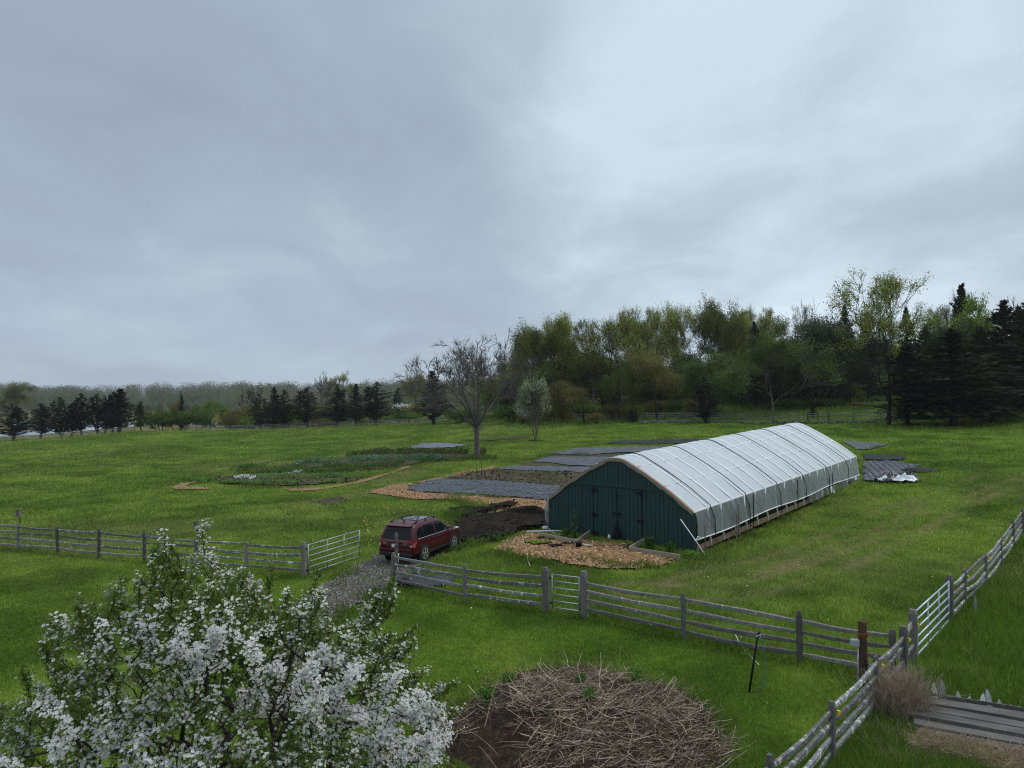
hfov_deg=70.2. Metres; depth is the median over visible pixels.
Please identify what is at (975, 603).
picket
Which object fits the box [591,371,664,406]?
thicket
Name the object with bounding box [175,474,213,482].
crop row
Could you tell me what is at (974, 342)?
tree
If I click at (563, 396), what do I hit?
tree
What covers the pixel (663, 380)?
thicket
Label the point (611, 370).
tree
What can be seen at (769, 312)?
tree
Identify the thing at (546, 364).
tree
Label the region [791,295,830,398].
tree
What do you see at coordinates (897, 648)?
rail fence
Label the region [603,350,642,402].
tree
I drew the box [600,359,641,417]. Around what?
tree
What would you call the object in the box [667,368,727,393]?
thicket
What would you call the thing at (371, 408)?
tree
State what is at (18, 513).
bird box
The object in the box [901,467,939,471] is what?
folded tarp
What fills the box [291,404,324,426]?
shrub
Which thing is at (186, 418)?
bush
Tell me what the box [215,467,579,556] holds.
earth clods
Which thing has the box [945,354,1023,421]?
tree
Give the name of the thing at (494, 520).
muddy ground
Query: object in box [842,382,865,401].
sapling
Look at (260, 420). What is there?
tree
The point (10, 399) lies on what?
tree
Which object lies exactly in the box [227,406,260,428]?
shrub
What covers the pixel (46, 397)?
woodland
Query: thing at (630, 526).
door
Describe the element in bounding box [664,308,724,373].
tree
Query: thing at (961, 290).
tree
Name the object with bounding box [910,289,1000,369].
tree
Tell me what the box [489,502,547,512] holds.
wood chip path
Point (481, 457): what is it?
crop row
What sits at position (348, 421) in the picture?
shrub
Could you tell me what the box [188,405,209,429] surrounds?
tree
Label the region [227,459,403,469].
crop row
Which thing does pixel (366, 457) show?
crop row
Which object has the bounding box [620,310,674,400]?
tree
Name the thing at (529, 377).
thicket
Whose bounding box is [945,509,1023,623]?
rail fence
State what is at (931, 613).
field gate
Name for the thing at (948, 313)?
tree
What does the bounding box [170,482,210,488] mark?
wood chip path
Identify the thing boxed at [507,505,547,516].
compost mound
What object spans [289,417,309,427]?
shrub
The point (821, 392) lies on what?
thicket
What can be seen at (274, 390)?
tree
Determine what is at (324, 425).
rail fence
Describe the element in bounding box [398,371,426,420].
tree
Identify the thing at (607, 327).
tree
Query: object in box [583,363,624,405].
thicket
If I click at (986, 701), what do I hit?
picket fence
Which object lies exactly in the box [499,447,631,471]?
garden soil
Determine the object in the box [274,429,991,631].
weeds
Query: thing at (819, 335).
tree
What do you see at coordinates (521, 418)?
shrub
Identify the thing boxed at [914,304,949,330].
tree
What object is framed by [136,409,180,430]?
bush
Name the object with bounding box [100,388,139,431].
tree
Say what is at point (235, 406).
distant woodland
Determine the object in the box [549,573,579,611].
field gate
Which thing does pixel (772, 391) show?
thicket
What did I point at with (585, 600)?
rail fence
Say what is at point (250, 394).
tree
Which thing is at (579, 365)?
tree
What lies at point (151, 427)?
shore scrub
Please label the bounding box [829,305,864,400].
tree
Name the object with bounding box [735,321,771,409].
tree
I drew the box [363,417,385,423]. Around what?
shrub
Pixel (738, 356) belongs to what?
tree
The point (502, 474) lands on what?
garden soil
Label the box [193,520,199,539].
bird box
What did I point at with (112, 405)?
tree
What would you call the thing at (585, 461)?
landscape fabric
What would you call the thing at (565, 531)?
plant
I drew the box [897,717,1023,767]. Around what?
dry grass
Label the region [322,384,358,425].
tree
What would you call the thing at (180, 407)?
tree
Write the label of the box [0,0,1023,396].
sky
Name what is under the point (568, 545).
wood chips
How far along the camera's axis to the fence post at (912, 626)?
17.17 m
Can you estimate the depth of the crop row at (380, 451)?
78.50 m
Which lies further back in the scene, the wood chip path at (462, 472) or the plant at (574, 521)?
the wood chip path at (462, 472)
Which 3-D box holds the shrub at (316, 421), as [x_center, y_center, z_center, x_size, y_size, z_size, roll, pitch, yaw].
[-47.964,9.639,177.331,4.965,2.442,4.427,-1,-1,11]
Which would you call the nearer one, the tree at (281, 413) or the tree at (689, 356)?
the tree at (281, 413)
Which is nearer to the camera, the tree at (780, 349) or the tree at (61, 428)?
the tree at (780, 349)
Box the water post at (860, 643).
[850,620,870,686]
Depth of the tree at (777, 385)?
147.86 m
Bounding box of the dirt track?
[431,528,519,555]
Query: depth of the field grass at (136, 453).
45.87 m
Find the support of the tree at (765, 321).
on the ground at (666, 676)
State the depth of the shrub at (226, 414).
181.75 m
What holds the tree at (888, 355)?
on the ground at (666, 676)
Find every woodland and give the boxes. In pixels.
[0,377,475,412]
[212,374,510,415]
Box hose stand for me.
[748,631,765,691]
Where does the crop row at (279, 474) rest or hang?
on the garden soil at (315, 480)
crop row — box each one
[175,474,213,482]
[213,478,337,483]
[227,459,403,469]
[228,464,376,473]
[234,471,358,477]
[292,453,442,463]
[345,446,486,457]
[418,453,496,462]
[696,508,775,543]
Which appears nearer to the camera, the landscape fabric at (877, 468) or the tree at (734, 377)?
the landscape fabric at (877, 468)
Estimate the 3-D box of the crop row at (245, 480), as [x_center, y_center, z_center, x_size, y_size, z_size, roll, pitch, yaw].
[-17.870,7.297,54.489,10.030,0.564,2.599,-1,-1,11]
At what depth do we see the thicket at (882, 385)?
146.80 m
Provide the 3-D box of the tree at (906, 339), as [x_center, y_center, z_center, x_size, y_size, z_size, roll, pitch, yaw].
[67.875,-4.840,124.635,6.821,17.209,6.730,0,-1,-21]
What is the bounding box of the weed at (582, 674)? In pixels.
[575,672,587,684]
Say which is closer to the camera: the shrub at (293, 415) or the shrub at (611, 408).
the shrub at (611, 408)
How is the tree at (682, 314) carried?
on the ground at (666, 676)
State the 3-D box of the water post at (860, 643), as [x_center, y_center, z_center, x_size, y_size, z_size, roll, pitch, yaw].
[7.705,5.972,16.104,0.442,1.450,0.257,-1,-1,16]
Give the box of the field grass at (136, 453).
[0,392,1023,579]
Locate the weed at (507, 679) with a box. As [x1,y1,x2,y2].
[499,670,514,684]
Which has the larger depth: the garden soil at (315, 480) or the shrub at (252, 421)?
the shrub at (252, 421)
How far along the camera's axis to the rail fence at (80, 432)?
153.00 m
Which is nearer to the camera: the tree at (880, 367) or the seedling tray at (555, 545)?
the seedling tray at (555, 545)
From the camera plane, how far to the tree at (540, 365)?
164.24 m
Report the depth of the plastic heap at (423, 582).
24.28 m
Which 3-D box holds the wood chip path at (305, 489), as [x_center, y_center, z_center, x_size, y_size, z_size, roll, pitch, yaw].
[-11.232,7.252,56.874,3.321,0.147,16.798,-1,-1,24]
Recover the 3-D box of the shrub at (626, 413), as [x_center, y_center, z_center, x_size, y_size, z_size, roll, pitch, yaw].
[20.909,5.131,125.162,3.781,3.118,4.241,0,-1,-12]
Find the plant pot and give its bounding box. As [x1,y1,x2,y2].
[575,542,581,546]
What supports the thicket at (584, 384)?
on the ground at (666, 676)
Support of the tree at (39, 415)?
on the ground at (666, 676)
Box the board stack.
[908,697,1023,759]
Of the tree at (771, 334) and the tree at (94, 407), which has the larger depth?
the tree at (94, 407)
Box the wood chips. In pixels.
[174,466,672,567]
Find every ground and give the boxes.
[0,394,1023,767]
[450,501,544,538]
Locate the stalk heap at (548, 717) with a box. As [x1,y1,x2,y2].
[414,643,755,767]
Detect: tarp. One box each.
[408,443,463,447]
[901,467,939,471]
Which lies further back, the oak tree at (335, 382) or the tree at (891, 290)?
the oak tree at (335, 382)
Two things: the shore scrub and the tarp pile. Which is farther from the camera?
the shore scrub
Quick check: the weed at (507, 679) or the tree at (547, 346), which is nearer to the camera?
the weed at (507, 679)
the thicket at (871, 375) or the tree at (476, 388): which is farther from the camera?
the tree at (476, 388)
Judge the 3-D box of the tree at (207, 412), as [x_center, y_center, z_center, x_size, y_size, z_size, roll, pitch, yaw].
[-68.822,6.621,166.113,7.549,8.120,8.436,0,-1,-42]
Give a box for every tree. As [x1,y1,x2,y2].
[0,381,38,411]
[0,404,34,438]
[0,518,465,767]
[22,403,61,438]
[41,397,72,436]
[59,403,84,435]
[66,393,99,434]
[79,393,106,433]
[96,395,114,432]
[97,391,130,432]
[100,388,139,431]
[133,401,148,430]
[167,397,185,430]
[178,391,186,427]
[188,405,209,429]
[196,397,227,429]
[237,381,262,428]
[247,394,271,428]
[261,387,285,428]
[264,390,296,427]
[282,387,328,427]
[313,371,332,409]
[319,370,358,400]
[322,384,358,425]
[343,384,365,425]
[359,381,394,424]
[388,325,542,456]
[389,388,405,422]
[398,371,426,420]
[409,371,452,424]
[462,378,489,414]
[485,353,513,402]
[495,379,517,421]
[498,352,552,375]
[506,313,583,420]
[507,323,566,382]
[514,375,550,439]
[541,309,586,383]
[545,376,602,422]
[547,358,614,412]
[560,315,620,403]
[568,307,669,413]
[579,344,624,408]
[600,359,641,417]
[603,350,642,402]
[613,337,685,418]
[617,306,655,398]
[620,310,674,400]
[644,300,685,366]
[648,301,701,399]
[662,362,693,384]
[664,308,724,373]
[668,305,696,366]
[669,347,722,366]
[672,348,763,416]
[687,297,754,405]
[688,376,724,423]
[692,293,737,380]
[710,312,756,402]
[714,332,847,423]
[716,362,752,398]
[734,306,760,400]
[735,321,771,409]
[738,358,804,397]
[745,310,792,371]
[747,305,778,344]
[752,323,791,403]
[752,341,825,399]
[768,308,864,406]
[775,306,826,399]
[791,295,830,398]
[793,300,826,398]
[799,373,866,397]
[818,349,876,404]
[823,264,933,424]
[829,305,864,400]
[837,325,892,395]
[853,314,888,398]
[855,342,950,424]
[869,356,885,394]
[874,339,899,371]
[885,306,919,397]
[901,328,1023,425]
[902,313,983,406]
[902,326,946,403]
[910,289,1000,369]
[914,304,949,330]
[935,284,973,329]
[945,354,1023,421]
[948,326,1010,405]
[949,283,974,328]
[958,308,1023,408]
[974,299,1023,413]
[986,302,1023,410]
[994,305,1021,394]
[999,296,1023,336]
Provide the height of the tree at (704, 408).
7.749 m
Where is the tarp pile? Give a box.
[874,467,919,481]
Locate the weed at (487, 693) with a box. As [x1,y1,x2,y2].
[476,684,495,704]
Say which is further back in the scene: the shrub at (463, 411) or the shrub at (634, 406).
the shrub at (463, 411)
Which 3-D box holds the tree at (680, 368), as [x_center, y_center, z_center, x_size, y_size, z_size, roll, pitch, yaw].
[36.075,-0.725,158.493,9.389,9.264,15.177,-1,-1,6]
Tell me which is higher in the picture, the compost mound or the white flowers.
the white flowers
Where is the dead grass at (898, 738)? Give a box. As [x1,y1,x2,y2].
[843,709,960,767]
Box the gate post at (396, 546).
[394,533,398,585]
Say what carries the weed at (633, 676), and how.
on the stalk heap at (548, 717)
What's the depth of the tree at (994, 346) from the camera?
97.79 m
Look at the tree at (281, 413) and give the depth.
164.16 m
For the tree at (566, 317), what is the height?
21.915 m
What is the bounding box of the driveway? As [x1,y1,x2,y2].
[232,550,435,717]
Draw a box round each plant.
[561,528,570,535]
[570,510,578,530]
[571,529,577,537]
[643,534,654,549]
[665,540,675,551]
[682,549,700,558]
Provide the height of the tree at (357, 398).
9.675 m
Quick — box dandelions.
[361,503,447,545]
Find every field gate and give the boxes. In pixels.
[305,530,359,573]
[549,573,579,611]
[916,581,949,654]
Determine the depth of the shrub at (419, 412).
182.19 m
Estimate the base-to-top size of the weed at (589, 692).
0.315 m
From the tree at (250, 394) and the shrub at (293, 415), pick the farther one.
the tree at (250, 394)
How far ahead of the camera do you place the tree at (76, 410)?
156.83 m
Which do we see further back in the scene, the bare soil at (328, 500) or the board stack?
the bare soil at (328, 500)
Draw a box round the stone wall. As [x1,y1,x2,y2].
[638,417,921,423]
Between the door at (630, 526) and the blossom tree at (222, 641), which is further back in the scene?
the door at (630, 526)
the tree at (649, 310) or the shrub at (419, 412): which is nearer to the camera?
the tree at (649, 310)
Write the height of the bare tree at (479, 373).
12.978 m
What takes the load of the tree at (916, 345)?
on the ground at (666, 676)
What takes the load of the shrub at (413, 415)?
on the ground at (666, 676)
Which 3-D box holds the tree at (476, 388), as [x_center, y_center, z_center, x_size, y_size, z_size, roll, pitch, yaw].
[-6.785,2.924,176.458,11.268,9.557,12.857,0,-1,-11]
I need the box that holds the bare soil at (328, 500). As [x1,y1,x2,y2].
[310,496,347,504]
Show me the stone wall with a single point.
(783, 422)
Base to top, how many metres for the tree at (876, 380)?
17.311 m
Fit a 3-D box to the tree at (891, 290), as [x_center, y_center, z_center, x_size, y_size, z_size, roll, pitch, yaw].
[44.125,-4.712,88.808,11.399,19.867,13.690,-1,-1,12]
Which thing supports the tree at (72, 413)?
on the ground at (666, 676)
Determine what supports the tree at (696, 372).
on the ground at (666, 676)
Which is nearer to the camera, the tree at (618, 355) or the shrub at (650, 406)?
the shrub at (650, 406)
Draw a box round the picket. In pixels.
[973,595,976,610]
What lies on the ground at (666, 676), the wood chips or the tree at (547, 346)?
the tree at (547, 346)
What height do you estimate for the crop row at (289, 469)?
0.775 m
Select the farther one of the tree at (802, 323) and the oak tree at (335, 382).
the oak tree at (335, 382)
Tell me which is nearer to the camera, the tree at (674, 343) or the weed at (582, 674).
the weed at (582, 674)
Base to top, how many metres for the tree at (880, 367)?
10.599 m
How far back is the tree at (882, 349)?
148.97 m
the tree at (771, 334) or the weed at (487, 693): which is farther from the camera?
the tree at (771, 334)
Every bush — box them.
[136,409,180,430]
[157,409,202,430]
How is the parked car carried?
on the ground at (666, 676)
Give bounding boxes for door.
[591,486,616,537]
[617,488,642,540]
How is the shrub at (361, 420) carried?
on the ground at (666, 676)
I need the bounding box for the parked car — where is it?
[379,514,459,560]
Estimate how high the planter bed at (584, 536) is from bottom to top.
0.232 m
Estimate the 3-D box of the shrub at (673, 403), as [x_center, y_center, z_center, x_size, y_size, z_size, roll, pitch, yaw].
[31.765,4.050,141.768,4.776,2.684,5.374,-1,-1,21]
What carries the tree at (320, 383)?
on the ground at (666, 676)
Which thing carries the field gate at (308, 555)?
attached to the rail fence at (303, 563)
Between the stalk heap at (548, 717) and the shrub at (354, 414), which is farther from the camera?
the shrub at (354, 414)
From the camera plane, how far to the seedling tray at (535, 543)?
30.22 m
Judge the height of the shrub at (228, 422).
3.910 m
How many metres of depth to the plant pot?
29.57 m
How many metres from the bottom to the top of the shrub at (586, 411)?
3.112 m
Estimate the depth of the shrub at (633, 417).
122.38 m
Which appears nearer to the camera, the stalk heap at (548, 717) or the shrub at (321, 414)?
the stalk heap at (548, 717)
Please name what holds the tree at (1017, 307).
on the ground at (666, 676)
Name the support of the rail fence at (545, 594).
on the ground at (666, 676)
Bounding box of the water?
[0,421,135,436]
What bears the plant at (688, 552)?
on the ground at (666, 676)
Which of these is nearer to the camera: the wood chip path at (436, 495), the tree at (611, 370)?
the wood chip path at (436, 495)
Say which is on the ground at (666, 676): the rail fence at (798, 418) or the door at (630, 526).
the rail fence at (798, 418)
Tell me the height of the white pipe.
0.081 m
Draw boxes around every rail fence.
[0,427,134,440]
[0,524,306,576]
[184,418,470,430]
[391,552,549,611]
[571,409,938,420]
[580,571,895,672]
[765,625,908,767]
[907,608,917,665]
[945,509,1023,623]
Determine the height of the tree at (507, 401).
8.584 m
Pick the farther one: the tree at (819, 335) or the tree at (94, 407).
the tree at (94, 407)
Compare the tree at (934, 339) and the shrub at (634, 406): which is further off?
the shrub at (634, 406)
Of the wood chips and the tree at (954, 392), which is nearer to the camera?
the wood chips
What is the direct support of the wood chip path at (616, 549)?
on the ground at (666, 676)
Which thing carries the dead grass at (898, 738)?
on the ground at (666, 676)
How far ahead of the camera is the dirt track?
28.94 m
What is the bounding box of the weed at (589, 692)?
[583,685,595,700]
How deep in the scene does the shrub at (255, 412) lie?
180.48 m
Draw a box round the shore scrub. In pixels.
[0,408,220,430]
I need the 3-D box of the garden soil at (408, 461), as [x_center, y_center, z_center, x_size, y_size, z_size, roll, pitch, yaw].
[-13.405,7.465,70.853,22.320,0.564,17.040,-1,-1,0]
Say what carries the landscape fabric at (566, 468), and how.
on the garden soil at (502, 474)
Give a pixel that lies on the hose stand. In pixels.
(754, 656)
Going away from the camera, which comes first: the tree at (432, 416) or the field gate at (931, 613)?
the field gate at (931, 613)
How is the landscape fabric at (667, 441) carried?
on the ground at (666, 676)
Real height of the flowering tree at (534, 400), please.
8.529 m
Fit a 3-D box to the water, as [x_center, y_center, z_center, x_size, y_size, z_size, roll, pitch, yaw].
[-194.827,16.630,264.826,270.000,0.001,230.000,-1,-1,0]
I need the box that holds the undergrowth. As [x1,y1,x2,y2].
[504,393,899,427]
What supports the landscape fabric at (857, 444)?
on the ground at (666, 676)
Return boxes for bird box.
[15,509,21,523]
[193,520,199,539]
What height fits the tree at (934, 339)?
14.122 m
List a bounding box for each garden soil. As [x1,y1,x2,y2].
[216,476,362,484]
[233,453,487,472]
[434,468,581,484]
[461,435,528,440]
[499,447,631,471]
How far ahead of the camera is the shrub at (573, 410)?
138.66 m
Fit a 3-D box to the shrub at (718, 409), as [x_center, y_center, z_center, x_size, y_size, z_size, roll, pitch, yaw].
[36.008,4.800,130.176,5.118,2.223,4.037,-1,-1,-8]
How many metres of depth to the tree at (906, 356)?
88.77 m
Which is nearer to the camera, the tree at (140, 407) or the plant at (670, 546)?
the plant at (670, 546)
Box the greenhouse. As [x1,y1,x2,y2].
[545,423,859,554]
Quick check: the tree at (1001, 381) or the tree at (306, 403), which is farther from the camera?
the tree at (306, 403)
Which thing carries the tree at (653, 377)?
on the ground at (666, 676)
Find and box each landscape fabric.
[407,478,560,498]
[500,465,589,471]
[531,456,610,465]
[551,446,663,454]
[603,439,697,443]
[844,441,884,448]
[862,453,905,459]
[862,460,921,479]
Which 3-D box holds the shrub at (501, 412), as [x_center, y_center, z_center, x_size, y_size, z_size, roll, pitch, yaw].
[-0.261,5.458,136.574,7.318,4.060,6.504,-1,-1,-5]
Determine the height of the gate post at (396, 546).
1.824 m
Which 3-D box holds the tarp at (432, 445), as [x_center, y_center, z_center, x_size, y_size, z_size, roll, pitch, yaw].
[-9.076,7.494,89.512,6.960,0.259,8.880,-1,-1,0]
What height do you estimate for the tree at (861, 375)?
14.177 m
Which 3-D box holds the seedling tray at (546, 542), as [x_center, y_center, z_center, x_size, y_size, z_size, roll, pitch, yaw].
[1.366,6.602,30.412,0.540,0.126,0.324,0,-1,-34]
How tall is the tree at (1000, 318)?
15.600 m
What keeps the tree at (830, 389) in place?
on the ground at (666, 676)
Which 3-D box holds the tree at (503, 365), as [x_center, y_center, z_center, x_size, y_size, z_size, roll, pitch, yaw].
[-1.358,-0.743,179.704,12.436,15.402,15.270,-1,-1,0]
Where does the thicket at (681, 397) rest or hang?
on the ground at (666, 676)
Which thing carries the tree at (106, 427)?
on the ground at (666, 676)
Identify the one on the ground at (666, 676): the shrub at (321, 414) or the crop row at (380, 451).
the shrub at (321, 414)
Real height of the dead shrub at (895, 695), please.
1.340 m
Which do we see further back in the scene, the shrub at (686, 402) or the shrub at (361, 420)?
the shrub at (361, 420)
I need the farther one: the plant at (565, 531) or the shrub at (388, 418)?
the shrub at (388, 418)
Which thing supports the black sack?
on the ground at (666, 676)
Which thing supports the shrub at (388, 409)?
on the ground at (666, 676)
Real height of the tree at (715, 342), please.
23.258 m
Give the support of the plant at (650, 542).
on the ground at (666, 676)
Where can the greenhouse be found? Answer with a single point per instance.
(712, 486)
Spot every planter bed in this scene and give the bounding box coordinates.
[539,530,589,541]
[628,538,679,559]
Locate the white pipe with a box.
[526,530,560,531]
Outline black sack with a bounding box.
[612,523,620,539]
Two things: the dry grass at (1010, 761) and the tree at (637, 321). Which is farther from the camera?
the tree at (637, 321)
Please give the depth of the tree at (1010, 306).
121.93 m
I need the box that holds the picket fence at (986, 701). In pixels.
[932,680,1023,711]
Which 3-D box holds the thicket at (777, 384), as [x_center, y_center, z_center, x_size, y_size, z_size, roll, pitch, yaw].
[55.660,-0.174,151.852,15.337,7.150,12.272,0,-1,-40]
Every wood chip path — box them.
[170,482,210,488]
[285,465,408,490]
[369,483,547,508]
[416,466,494,482]
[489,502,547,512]
[498,532,674,567]
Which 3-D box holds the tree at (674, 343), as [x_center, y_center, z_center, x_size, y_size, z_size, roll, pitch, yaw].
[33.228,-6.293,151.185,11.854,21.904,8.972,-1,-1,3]
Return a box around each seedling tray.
[530,541,541,544]
[539,540,551,544]
[548,543,562,546]
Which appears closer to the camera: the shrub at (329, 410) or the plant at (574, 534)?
the plant at (574, 534)
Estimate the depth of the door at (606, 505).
31.99 m
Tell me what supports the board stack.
on the ground at (666, 676)
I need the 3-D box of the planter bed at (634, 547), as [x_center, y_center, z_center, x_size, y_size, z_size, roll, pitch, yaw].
[5.336,6.563,28.901,1.324,0.276,3.095,0,-1,-15]
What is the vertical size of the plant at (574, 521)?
1.114 m
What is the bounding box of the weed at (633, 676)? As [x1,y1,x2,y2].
[625,665,646,684]
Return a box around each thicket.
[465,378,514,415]
[482,371,523,402]
[500,363,556,404]
[534,369,599,405]
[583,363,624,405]
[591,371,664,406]
[625,374,685,404]
[625,382,706,403]
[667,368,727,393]
[719,383,795,402]
[743,370,808,399]
[807,373,839,397]
[817,363,887,396]
[862,374,898,396]
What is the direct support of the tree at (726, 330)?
on the ground at (666, 676)
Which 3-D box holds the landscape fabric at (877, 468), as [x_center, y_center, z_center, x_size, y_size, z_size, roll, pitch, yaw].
[25.330,5.713,48.552,3.810,0.356,10.680,-1,-1,27]
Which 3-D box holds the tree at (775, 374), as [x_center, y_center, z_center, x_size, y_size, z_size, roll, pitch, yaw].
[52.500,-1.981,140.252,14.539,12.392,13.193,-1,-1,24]
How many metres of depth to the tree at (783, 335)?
147.41 m
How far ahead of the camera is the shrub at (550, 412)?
137.34 m
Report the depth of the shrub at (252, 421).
176.57 m
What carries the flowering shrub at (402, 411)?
on the ground at (666, 676)
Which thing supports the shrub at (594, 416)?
on the ground at (666, 676)
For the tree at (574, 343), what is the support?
on the ground at (666, 676)
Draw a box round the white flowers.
[233,474,255,478]
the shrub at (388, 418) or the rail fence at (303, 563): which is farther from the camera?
the shrub at (388, 418)
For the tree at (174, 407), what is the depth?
179.78 m
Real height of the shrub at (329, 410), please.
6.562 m
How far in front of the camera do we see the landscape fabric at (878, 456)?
55.64 m
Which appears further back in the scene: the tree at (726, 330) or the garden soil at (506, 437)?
the tree at (726, 330)
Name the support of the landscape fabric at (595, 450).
on the ground at (666, 676)
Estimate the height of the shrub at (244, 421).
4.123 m
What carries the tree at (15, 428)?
on the ground at (666, 676)
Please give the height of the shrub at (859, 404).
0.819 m
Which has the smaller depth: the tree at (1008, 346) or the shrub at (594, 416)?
the tree at (1008, 346)
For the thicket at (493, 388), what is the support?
on the ground at (666, 676)
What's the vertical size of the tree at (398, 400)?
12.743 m
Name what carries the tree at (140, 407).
on the ground at (666, 676)
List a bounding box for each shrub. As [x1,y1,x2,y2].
[216,410,242,429]
[220,417,241,429]
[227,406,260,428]
[229,415,255,428]
[245,417,271,428]
[246,405,275,428]
[285,416,300,427]
[286,404,313,427]
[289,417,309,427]
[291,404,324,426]
[300,405,331,424]
[310,419,323,426]
[321,403,341,425]
[339,404,366,423]
[340,416,353,423]
[353,419,372,424]
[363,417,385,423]
[376,403,397,422]
[380,415,401,422]
[389,403,412,420]
[393,412,420,421]
[402,403,430,420]
[440,407,476,422]
[492,403,518,422]
[514,407,533,423]
[541,402,559,419]
[555,411,576,422]
[562,403,584,415]
[565,403,603,415]
[583,412,602,421]
[603,403,627,420]
[616,404,645,415]
[622,405,643,421]
[627,407,639,422]
[641,399,669,414]
[665,398,685,410]
[681,398,706,416]
[702,405,728,414]
[807,403,816,417]
[835,655,972,729]
[845,402,881,405]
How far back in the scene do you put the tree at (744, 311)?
151.50 m
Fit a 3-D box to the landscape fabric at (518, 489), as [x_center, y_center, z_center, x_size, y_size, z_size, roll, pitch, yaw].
[-1.687,6.811,48.340,12.547,0.237,6.683,-1,-1,30]
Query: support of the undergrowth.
on the ground at (666, 676)
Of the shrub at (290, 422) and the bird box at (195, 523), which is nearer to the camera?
the bird box at (195, 523)
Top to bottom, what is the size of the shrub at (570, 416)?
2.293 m
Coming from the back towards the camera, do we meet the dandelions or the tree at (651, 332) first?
the tree at (651, 332)

